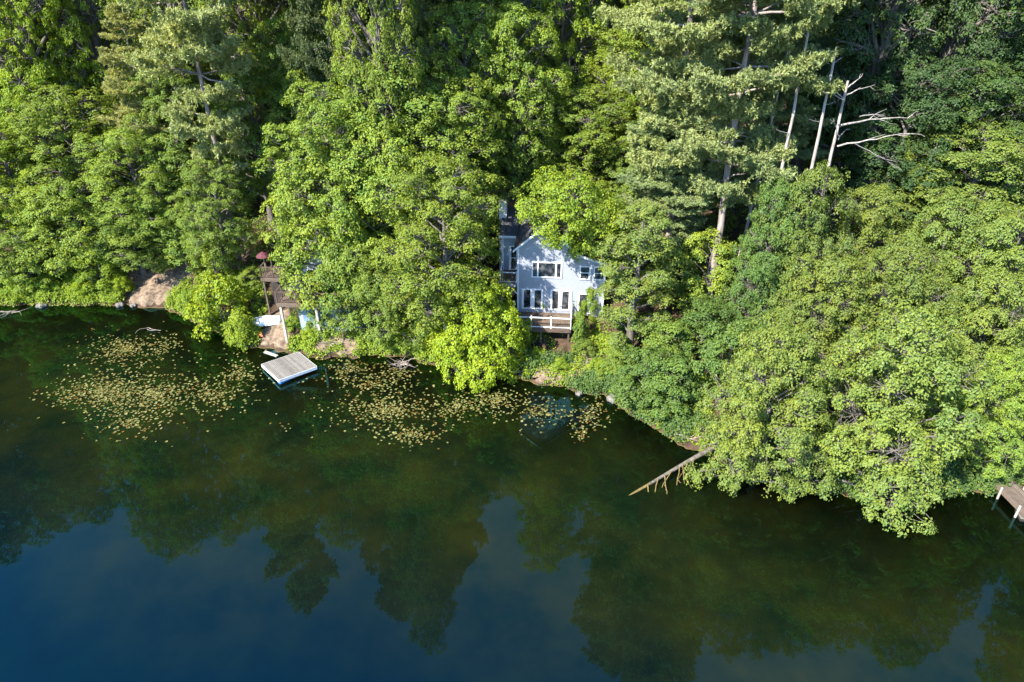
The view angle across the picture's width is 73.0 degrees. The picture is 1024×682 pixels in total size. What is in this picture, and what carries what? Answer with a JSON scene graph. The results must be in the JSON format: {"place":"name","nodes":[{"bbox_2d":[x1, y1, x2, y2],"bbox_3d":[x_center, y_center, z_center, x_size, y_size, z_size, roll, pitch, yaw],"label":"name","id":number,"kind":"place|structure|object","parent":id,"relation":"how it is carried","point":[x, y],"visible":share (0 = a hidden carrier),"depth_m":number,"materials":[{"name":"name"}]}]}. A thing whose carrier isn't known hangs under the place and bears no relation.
{"place":"outdoors","nodes":[
{"label":"outdoors","id":0,"kind":"place"},
{"bbox_2d":[125,259,193,307],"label":"ground","id":1,"kind":"structure","parent":0,"point":[150,286],"depth_m":71.47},
{"bbox_2d":[260,309,289,348],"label":"ground","id":2,"kind":"structure","parent":0,"point":[274,334],"depth_m":63.30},
{"bbox_2d":[294,333,384,354],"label":"ground","id":3,"kind":"structure","parent":0,"point":[347,346],"depth_m":61.84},
{"bbox_2d":[0,334,1023,681],"bbox_3d":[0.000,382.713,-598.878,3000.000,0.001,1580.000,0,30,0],"label":"water","id":4,"kind":"structure","parent":0,"point":[256,542],"depth_m":40.97,"materials":[{"name":"liquid"}]},
{"bbox_2d":[261,352,316,385],"bbox_3d":[-19.202,2.429,59.740,3.478,0.768,3.638,-22,34,-35],"label":"swim raft","id":5,"kind":"object","parent":4,"relation":"on","point":[289,368],"visible":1,"depth_m":59.23,"materials":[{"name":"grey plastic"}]},
{"bbox_2d":[29,321,617,424],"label":"lily pads","id":6,"kind":"object","parent":4,"relation":"on","point":[151,391],"visible":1,"depth_m":56.28,"materials":[{"name":"green plant"}]},
{"bbox_2d":[630,437,728,496],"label":"fallen tree","id":7,"kind":"object","parent":4,"relation":"in","point":[690,459],"visible":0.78,"depth_m":47.62,"materials":[{"name":"brown wood"}]},
{"bbox_2d":[990,470,1023,524],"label":"wooden dock","id":8,"kind":"object","parent":4,"relation":"in","point":[1013,495],"visible":0.49,"depth_m":45.23,"materials":[{"name":"brown wood"}]},
{"bbox_2d":[0,4,1023,575],"bbox_3d":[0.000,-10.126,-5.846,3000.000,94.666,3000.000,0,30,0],"label":"ground","id":9,"kind":"structure","parent":0,"point":[840,526],"depth_m":56.08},
{"bbox_2d":[0,203,64,280],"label":"maple tree","id":10,"kind":"object","parent":9,"relation":"on","point":[21,242],"visible":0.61,"depth_m":68.19,"materials":[{"name":"green plant"}]},
{"bbox_2d":[6,239,63,293],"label":"maple tree","id":11,"kind":"object","parent":9,"relation":"on","point":[21,278],"visible":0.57,"depth_m":69.34,"materials":[{"name":"green plant"}]},
{"bbox_2d":[0,125,77,240],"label":"maple tree","id":12,"kind":"object","parent":9,"relation":"on","point":[6,172],"visible":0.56,"depth_m":68.37,"materials":[{"name":"green plant"}]},
{"bbox_2d":[25,271,61,296],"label":"shrub","id":13,"kind":"object","parent":9,"relation":"on","point":[34,282],"visible":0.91,"depth_m":70.11,"materials":[{"name":"green plant"}]},
{"bbox_2d":[0,56,92,219],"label":"maple tree","id":14,"kind":"object","parent":9,"relation":"on","point":[14,89],"visible":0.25,"depth_m":69.18,"materials":[{"name":"green plant"}]},
{"bbox_2d":[0,0,101,221],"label":"maple tree","id":15,"kind":"object","parent":9,"relation":"on","point":[27,35],"visible":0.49,"depth_m":68.08,"materials":[{"name":"green plant"}]},
{"bbox_2d":[13,172,123,278],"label":"maple tree","id":16,"kind":"object","parent":9,"relation":"on","point":[77,237],"visible":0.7,"depth_m":67.46,"materials":[{"name":"green plant"}]},
{"bbox_2d":[3,82,145,243],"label":"maple tree","id":17,"kind":"object","parent":9,"relation":"on","point":[69,102],"visible":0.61,"depth_m":67.81,"materials":[{"name":"green plant"}]},
{"bbox_2d":[29,0,148,191],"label":"maple tree","id":18,"kind":"object","parent":9,"relation":"on","point":[90,12],"visible":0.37,"depth_m":70.90,"materials":[{"name":"green plant"}]},
{"bbox_2d":[65,239,124,291],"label":"maple tree","id":19,"kind":"object","parent":9,"relation":"on","point":[93,273],"visible":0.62,"depth_m":69.32,"materials":[{"name":"green plant"}]},
{"bbox_2d":[83,201,179,274],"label":"maple tree","id":20,"kind":"object","parent":9,"relation":"on","point":[137,256],"visible":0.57,"depth_m":68.45,"materials":[{"name":"green plant"}]},
{"bbox_2d":[73,126,195,264],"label":"maple tree","id":21,"kind":"object","parent":9,"relation":"on","point":[111,145],"visible":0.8,"depth_m":67.10,"materials":[{"name":"green plant"}]},
{"bbox_2d":[94,1,193,202],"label":"pine tree","id":22,"kind":"object","parent":9,"relation":"on","point":[114,84],"visible":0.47,"depth_m":66.31,"materials":[{"name":"green plant"}]},
{"bbox_2d":[126,172,201,265],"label":"maple tree","id":23,"kind":"object","parent":9,"relation":"on","point":[169,197],"visible":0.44,"depth_m":68.47,"materials":[{"name":"green plant"}]},
{"bbox_2d":[110,0,225,198],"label":"maple tree","id":24,"kind":"object","parent":9,"relation":"on","point":[143,14],"visible":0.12,"depth_m":70.99,"materials":[{"name":"green plant"}]},
{"bbox_2d":[121,63,231,220],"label":"maple tree","id":25,"kind":"object","parent":9,"relation":"on","point":[179,81],"visible":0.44,"depth_m":67.04,"materials":[{"name":"green plant"}]},
{"bbox_2d":[158,217,207,272],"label":"maple tree","id":26,"kind":"object","parent":9,"relation":"on","point":[173,250],"visible":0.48,"depth_m":69.18,"materials":[{"name":"green plant"}]},
{"bbox_2d":[117,0,260,271],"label":"pine tree","id":27,"kind":"object","parent":9,"relation":"on","point":[201,28],"visible":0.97,"depth_m":59.83,"materials":[{"name":"green plant"}]},
{"bbox_2d":[183,228,240,294],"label":"maple tree","id":28,"kind":"object","parent":9,"relation":"on","point":[228,271],"visible":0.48,"depth_m":66.30,"materials":[{"name":"green plant"}]},
{"bbox_2d":[183,272,252,341],"bbox_3d":[-27.076,-3.166,64.021,6.545,7.088,4.926,-7,31,-11],"label":"shrub","id":29,"kind":"object","parent":9,"relation":"on","point":[225,291],"visible":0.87,"depth_m":62.73,"materials":[{"name":"green plant"}]},
{"bbox_2d":[173,155,265,277],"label":"maple tree","id":30,"kind":"object","parent":9,"relation":"on","point":[214,189],"visible":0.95,"depth_m":64.05,"materials":[{"name":"green plant"}]},
{"bbox_2d":[220,307,261,351],"bbox_3d":[-24.640,-1.011,62.902,3.478,4.109,3.506,-15,33,-24],"label":"shrub","id":31,"kind":"object","parent":9,"relation":"on","point":[239,318],"visible":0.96,"depth_m":62.16,"materials":[{"name":"green plant"}]},
{"bbox_2d":[233,263,267,291],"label":"maple tree","id":32,"kind":"object","parent":9,"relation":"on","point":[245,271],"visible":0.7,"depth_m":66.78,"materials":[{"name":"green plant"}]},
{"bbox_2d":[196,0,306,188],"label":"maple tree","id":33,"kind":"object","parent":9,"relation":"on","point":[240,24],"visible":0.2,"depth_m":68.39,"materials":[{"name":"green plant"}]},
{"bbox_2d":[202,61,301,229],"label":"maple tree","id":34,"kind":"object","parent":9,"relation":"on","point":[262,179],"visible":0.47,"depth_m":66.67,"materials":[{"name":"green plant"}]},
{"bbox_2d":[0,275,525,380],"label":"undergrowth","id":35,"kind":"object","parent":9,"relation":"on","point":[303,344],"visible":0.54,"depth_m":63.37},
{"bbox_2d":[239,13,313,181],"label":"maple tree","id":36,"kind":"object","parent":9,"relation":"on","point":[257,31],"visible":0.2,"depth_m":66.59,"materials":[{"name":"green plant"}]},
{"bbox_2d":[256,24,326,194],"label":"maple tree","id":37,"kind":"object","parent":9,"relation":"on","point":[273,75],"visible":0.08,"depth_m":66.89,"materials":[{"name":"green plant"}]},
{"bbox_2d":[273,209,320,321],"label":"maple tree","id":38,"kind":"object","parent":9,"relation":"on","point":[289,218],"visible":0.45,"depth_m":59.78,"materials":[{"name":"green plant"}]},
{"bbox_2d":[273,7,339,180],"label":"maple tree","id":39,"kind":"object","parent":9,"relation":"on","point":[294,78],"visible":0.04,"depth_m":63.48,"materials":[{"name":"green plant"}]},
{"bbox_2d":[251,80,389,258],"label":"maple tree","id":40,"kind":"object","parent":9,"relation":"on","point":[314,138],"visible":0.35,"depth_m":57.14,"materials":[{"name":"green plant"}]},
{"bbox_2d":[258,141,392,310],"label":"maple tree","id":41,"kind":"object","parent":9,"relation":"on","point":[285,200],"visible":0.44,"depth_m":57.86,"materials":[{"name":"green plant"}]},
{"bbox_2d":[276,0,382,150],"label":"pine tree","id":42,"kind":"object","parent":9,"relation":"on","point":[312,59],"visible":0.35,"depth_m":58.34,"materials":[{"name":"green plant"}]},
{"bbox_2d":[259,222,403,341],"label":"cottage","id":43,"kind":"structure","parent":9,"relation":"on","point":[281,299],"depth_m":62.15,"materials":[{"name":"brown"}]},
{"bbox_2d":[307,237,377,334],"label":"maple tree","id":44,"kind":"object","parent":9,"relation":"on","point":[355,319],"visible":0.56,"depth_m":58.56,"materials":[{"name":"green plant"}]},
{"bbox_2d":[321,0,430,239],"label":"maple tree","id":45,"kind":"object","parent":9,"relation":"on","point":[400,33],"visible":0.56,"depth_m":54.84,"materials":[{"name":"green plant"}]},
{"bbox_2d":[328,234,428,350],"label":"maple tree","id":46,"kind":"object","parent":9,"relation":"on","point":[379,327],"visible":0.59,"depth_m":58.67,"materials":[{"name":"green plant"}]},
{"bbox_2d":[305,113,462,323],"bbox_3d":[-10.609,-10.114,60.546,13.575,18.782,12.285,9,31,16],"label":"maple tree","id":47,"kind":"object","parent":9,"relation":"on","point":[389,172],"visible":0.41,"depth_m":56.12,"materials":[{"name":"green plant"}]},
{"bbox_2d":[304,48,475,241],"bbox_3d":[-10.267,-15.222,62.769,14.638,21.454,16.227,13,33,22],"label":"maple tree","id":48,"kind":"object","parent":9,"relation":"on","point":[425,81],"visible":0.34,"depth_m":56.65,"materials":[{"name":"green plant"}]},
{"bbox_2d":[354,0,445,145],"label":"tree","id":49,"kind":"object","parent":9,"relation":"on","point":[423,18],"visible":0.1,"depth_m":60.41,"materials":[{"name":"green plant"}]},
{"bbox_2d":[370,150,507,345],"bbox_3d":[-5.845,-5.940,56.157,10.771,18.452,10.338,-7,31,-11],"label":"maple tree","id":50,"kind":"object","parent":9,"relation":"on","point":[456,268],"visible":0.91,"depth_m":53.62,"materials":[{"name":"green plant"}]},
{"bbox_2d":[392,72,519,275],"bbox_3d":[-5.347,-14.131,62.812,12.246,19.220,11.638,4,30,7],"label":"maple tree","id":51,"kind":"object","parent":9,"relation":"on","point":[458,99],"visible":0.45,"depth_m":58.28,"materials":[{"name":"green plant"}]},
{"bbox_2d":[417,0,516,225],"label":"maple tree","id":52,"kind":"object","parent":9,"relation":"on","point":[446,22],"visible":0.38,"depth_m":59.99,"materials":[{"name":"green plant"}]},
{"bbox_2d":[431,0,524,114],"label":"maple tree","id":53,"kind":"object","parent":9,"relation":"on","point":[494,3],"visible":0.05,"depth_m":69.53,"materials":[{"name":"green plant"}]},
{"bbox_2d":[433,267,532,395],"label":"maple tree","id":54,"kind":"object","parent":9,"relation":"on","point":[464,338],"visible":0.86,"depth_m":55.83,"materials":[{"name":"green plant"}]},
{"bbox_2d":[0,250,1023,498],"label":"undergrowth","id":55,"kind":"object","parent":9,"relation":"on","point":[336,346],"visible":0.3,"depth_m":60.08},
{"bbox_2d":[0,118,1023,399],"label":"undergrowth","id":56,"kind":"object","parent":9,"relation":"on","point":[732,218],"visible":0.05,"depth_m":65.00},
{"bbox_2d":[2,0,1023,100],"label":"distant woods","id":57,"kind":"object","parent":9,"relation":"on","point":[431,9],"visible":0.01,"depth_m":86.95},
{"bbox_2d":[466,0,575,203],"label":"maple tree","id":58,"kind":"object","parent":9,"relation":"on","point":[512,50],"visible":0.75,"depth_m":62.00,"materials":[{"name":"green plant"}]},
{"bbox_2d":[492,58,578,199],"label":"maple tree","id":59,"kind":"object","parent":9,"relation":"on","point":[551,144],"visible":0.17,"depth_m":66.06,"materials":[{"name":"green plant"}]},
{"bbox_2d":[498,193,609,344],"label":"lake house","id":60,"kind":"structure","parent":9,"relation":"on","point":[534,272],"depth_m":60.17,"materials":[{"name":"grey"}]},
{"bbox_2d":[522,288,542,308],"bbox_3d":[1.788,-3.709,60.950,1.866,1.964,0.087,3,30,4],"label":"french door","id":61,"kind":"structure","parent":60,"relation":"in","point":[531,298],"depth_m":60.94,"materials":[{"name":"white paint"}]},
{"bbox_2d":[531,261,561,277],"bbox_3d":[2.993,-6.108,59.443,2.628,1.472,0.087,3,30,4],"label":"window","id":62,"kind":"structure","parent":60,"relation":"in","point":[539,269],"depth_m":59.45,"materials":[{"name":"white paint"}]},
{"bbox_2d":[550,289,571,310],"bbox_3d":[4.290,-3.588,60.767,1.895,1.974,0.087,3,30,4],"label":"french door","id":63,"kind":"structure","parent":60,"relation":"in","point":[559,299],"depth_m":60.76,"materials":[{"name":"white paint"}]},
{"bbox_2d":[515,0,612,163],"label":"maple tree","id":64,"kind":"object","parent":9,"relation":"on","point":[573,52],"visible":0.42,"depth_m":68.20,"materials":[{"name":"green plant"}]},
{"bbox_2d":[570,307,590,342],"bbox_3d":[5.896,-0.981,59.011,1.474,3.885,1.662,17,34,27],"label":"shrub","id":65,"kind":"object","parent":9,"relation":"on","point":[581,322],"visible":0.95,"depth_m":58.53,"materials":[{"name":"green plant"}]},
{"bbox_2d":[514,165,647,263],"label":"maple tree","id":66,"kind":"object","parent":9,"relation":"on","point":[575,219],"visible":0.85,"depth_m":53.66,"materials":[{"name":"green plant"}]},
{"bbox_2d":[538,83,636,204],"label":"maple tree","id":67,"kind":"object","parent":9,"relation":"on","point":[588,165],"visible":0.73,"depth_m":64.84,"materials":[{"name":"green plant"}]},
{"bbox_2d":[571,27,650,187],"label":"maple tree","id":68,"kind":"object","parent":9,"relation":"on","point":[606,71],"visible":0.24,"depth_m":66.10,"materials":[{"name":"green plant"}]},
{"bbox_2d":[605,337,636,375],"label":"maple tree","id":69,"kind":"object","parent":9,"relation":"on","point":[615,354],"visible":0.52,"depth_m":55.21,"materials":[{"name":"green plant"}]},
{"bbox_2d":[601,115,661,215],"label":"maple tree","id":70,"kind":"object","parent":9,"relation":"on","point":[618,170],"visible":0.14,"depth_m":64.90,"materials":[{"name":"green plant"}]},
{"bbox_2d":[590,198,685,358],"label":"birch tree","id":71,"kind":"object","parent":9,"relation":"on","point":[633,299],"visible":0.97,"depth_m":52.03,"materials":[{"name":"green plant"}]},
{"bbox_2d":[611,345,672,419],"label":"maple tree","id":72,"kind":"object","parent":9,"relation":"on","point":[641,366],"visible":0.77,"depth_m":51.32,"materials":[{"name":"green plant"}]},
{"bbox_2d":[600,0,687,181],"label":"maple tree","id":73,"kind":"object","parent":9,"relation":"on","point":[634,96],"visible":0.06,"depth_m":64.85,"materials":[{"name":"green plant"}]},
{"bbox_2d":[639,316,698,375],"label":"maple tree","id":74,"kind":"object","parent":9,"relation":"on","point":[670,327],"visible":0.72,"depth_m":52.88,"materials":[{"name":"green plant"}]},
{"bbox_2d":[645,352,702,421],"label":"maple tree","id":75,"kind":"object","parent":9,"relation":"on","point":[677,366],"visible":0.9,"depth_m":50.11,"materials":[{"name":"green plant"}]},
{"bbox_2d":[651,245,698,307],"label":"maple tree","id":76,"kind":"object","parent":9,"relation":"on","point":[684,273],"visible":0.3,"depth_m":56.41,"materials":[{"name":"green plant"}]},
{"bbox_2d":[592,0,765,259],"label":"pine tree","id":77,"kind":"object","parent":9,"relation":"on","point":[669,39],"visible":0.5,"depth_m":51.82,"materials":[{"name":"green plant"}]},
{"bbox_2d":[613,92,747,263],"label":"pine tree","id":78,"kind":"object","parent":9,"relation":"on","point":[683,220],"visible":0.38,"depth_m":54.81,"materials":[{"name":"green plant"}]},
{"bbox_2d":[673,226,739,312],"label":"oak tree","id":79,"kind":"object","parent":9,"relation":"on","point":[723,250],"visible":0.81,"depth_m":54.75,"materials":[{"name":"green plant"}]},
{"bbox_2d":[674,294,740,357],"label":"oak tree","id":80,"kind":"object","parent":9,"relation":"on","point":[708,308],"visible":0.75,"depth_m":52.74,"materials":[{"name":"green plant"}]},
{"bbox_2d":[688,314,762,411],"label":"oak tree","id":81,"kind":"object","parent":9,"relation":"on","point":[714,349],"visible":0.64,"depth_m":48.56,"materials":[{"name":"green plant"}]},
{"bbox_2d":[639,0,860,304],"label":"pine tree","id":82,"kind":"object","parent":9,"relation":"on","point":[703,82],"visible":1,"depth_m":47.25,"materials":[{"name":"green plant"}]},
{"bbox_2d":[683,309,839,503],"bbox_3d":[16.269,4.846,44.221,8.955,13.260,8.691,-7,31,-11],"label":"oak tree","id":83,"kind":"object","parent":9,"relation":"on","point":[758,425],"visible":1,"depth_m":42.98,"materials":[{"name":"green plant"}]},
{"bbox_2d":[719,175,814,345],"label":"oak tree","id":84,"kind":"object","parent":9,"relation":"on","point":[766,264],"visible":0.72,"depth_m":49.91,"materials":[{"name":"green plant"}]},
{"bbox_2d":[520,345,1023,500],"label":"undergrowth","id":85,"kind":"object","parent":9,"relation":"on","point":[967,484],"visible":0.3,"depth_m":47.55,"materials":[{"name":"plant"}]},
{"bbox_2d":[723,1,845,246],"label":"pine tree","id":86,"kind":"object","parent":9,"relation":"on","point":[802,117],"visible":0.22,"depth_m":55.14,"materials":[{"name":"green plant"}]},
{"bbox_2d":[743,160,859,352],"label":"oak tree","id":87,"kind":"object","parent":9,"relation":"on","point":[810,181],"visible":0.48,"depth_m":48.65,"materials":[{"name":"green plant"}]},
{"bbox_2d":[758,249,891,421],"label":"oak tree","id":88,"kind":"object","parent":9,"relation":"on","point":[833,316],"visible":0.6,"depth_m":46.30,"materials":[{"name":"green plant"}]},
{"bbox_2d":[788,2,884,180],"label":"pine tree","id":89,"kind":"object","parent":9,"relation":"on","point":[811,98],"visible":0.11,"depth_m":62.55,"materials":[{"name":"green plant"}]},
{"bbox_2d":[794,69,901,215],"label":"maple tree","id":90,"kind":"object","parent":9,"relation":"on","point":[833,163],"visible":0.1,"depth_m":60.85,"materials":[{"name":"green plant"}]},
{"bbox_2d":[809,182,908,316],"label":"oak tree","id":91,"kind":"object","parent":9,"relation":"on","point":[871,217],"visible":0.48,"depth_m":51.10,"materials":[{"name":"green plant"}]},
{"bbox_2d":[800,74,924,309],"bbox_3d":[25.223,-10.015,51.930,7.333,18.994,4.196,5,30,8],"label":"dead tree","id":92,"kind":"object","parent":9,"relation":"on","point":[838,125],"visible":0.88,"depth_m":48.59,"materials":[{"name":"grey wood"}]},
{"bbox_2d":[802,0,971,237],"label":"maple tree","id":93,"kind":"object","parent":9,"relation":"on","point":[871,50],"visible":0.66,"depth_m":55.23,"materials":[{"name":"green plant"}]},
{"bbox_2d":[786,296,1001,537],"bbox_3d":[23.606,4.368,43.179,11.539,15.023,10.443,-25,38,-36],"label":"oak tree","id":94,"kind":"object","parent":9,"relation":"on","point":[883,424],"visible":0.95,"depth_m":40.57,"materials":[{"name":"green plant"}]},
{"bbox_2d":[824,230,965,407],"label":"oak tree","id":95,"kind":"object","parent":9,"relation":"on","point":[916,288],"visible":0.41,"depth_m":45.50,"materials":[{"name":"green plant"}]},
{"bbox_2d":[825,52,986,251],"bbox_3d":[31.732,-14.387,57.432,10.978,17.726,12.170,-4,30,-6],"label":"maple tree","id":96,"kind":"object","parent":9,"relation":"on","point":[941,78],"visible":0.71,"depth_m":53.55,"materials":[{"name":"green plant"}]},
{"bbox_2d":[837,144,981,251],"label":"oak tree","id":97,"kind":"object","parent":9,"relation":"on","point":[914,208],"visible":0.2,"depth_m":55.07,"materials":[{"name":"green plant"}]},
{"bbox_2d":[878,190,1009,331],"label":"oak tree","id":98,"kind":"object","parent":9,"relation":"on","point":[934,229],"visible":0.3,"depth_m":49.42,"materials":[{"name":"green plant"}]},
{"bbox_2d":[878,0,1023,211],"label":"maple tree","id":99,"kind":"object","parent":9,"relation":"on","point":[961,39],"visible":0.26,"depth_m":54.29,"materials":[{"name":"green plant"}]},
{"bbox_2d":[885,116,1023,280],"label":"oak tree","id":100,"kind":"object","parent":9,"relation":"on","point":[1014,194],"visible":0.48,"depth_m":51.92,"materials":[{"name":"green plant"}]},
{"bbox_2d":[888,53,1023,240],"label":"maple tree","id":101,"kind":"object","parent":9,"relation":"on","point":[1014,126],"visible":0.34,"depth_m":53.31,"materials":[{"name":"green plant"}]},
{"bbox_2d":[919,264,1023,423],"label":"oak tree","id":102,"kind":"object","parent":9,"relation":"on","point":[973,347],"visible":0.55,"depth_m":44.88,"materials":[{"name":"green plant"}]},
{"bbox_2d":[922,201,1023,369],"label":"oak tree","id":103,"kind":"object","parent":9,"relation":"on","point":[1016,253],"visible":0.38,"depth_m":46.84,"materials":[{"name":"green plant"}]},
{"bbox_2d":[924,346,1023,480],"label":"oak tree","id":104,"kind":"object","parent":9,"relation":"on","point":[1002,411],"visible":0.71,"depth_m":44.00,"materials":[{"name":"green plant"}]},
{"bbox_2d":[946,30,1023,204],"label":"maple tree","id":105,"kind":"object","parent":9,"relation":"on","point":[1020,59],"visible":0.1,"depth_m":57.72,"materials":[{"name":"green plant"}]},
{"bbox_2d":[956,1,1023,186],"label":"maple tree","id":106,"kind":"object","parent":9,"relation":"on","point":[1019,34],"visible":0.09,"depth_m":58.99,"materials":[{"name":"green plant"}]},
{"bbox_2d":[518,354,613,384],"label":"ground","id":107,"kind":"structure","parent":0,"point":[540,378],"depth_m":57.84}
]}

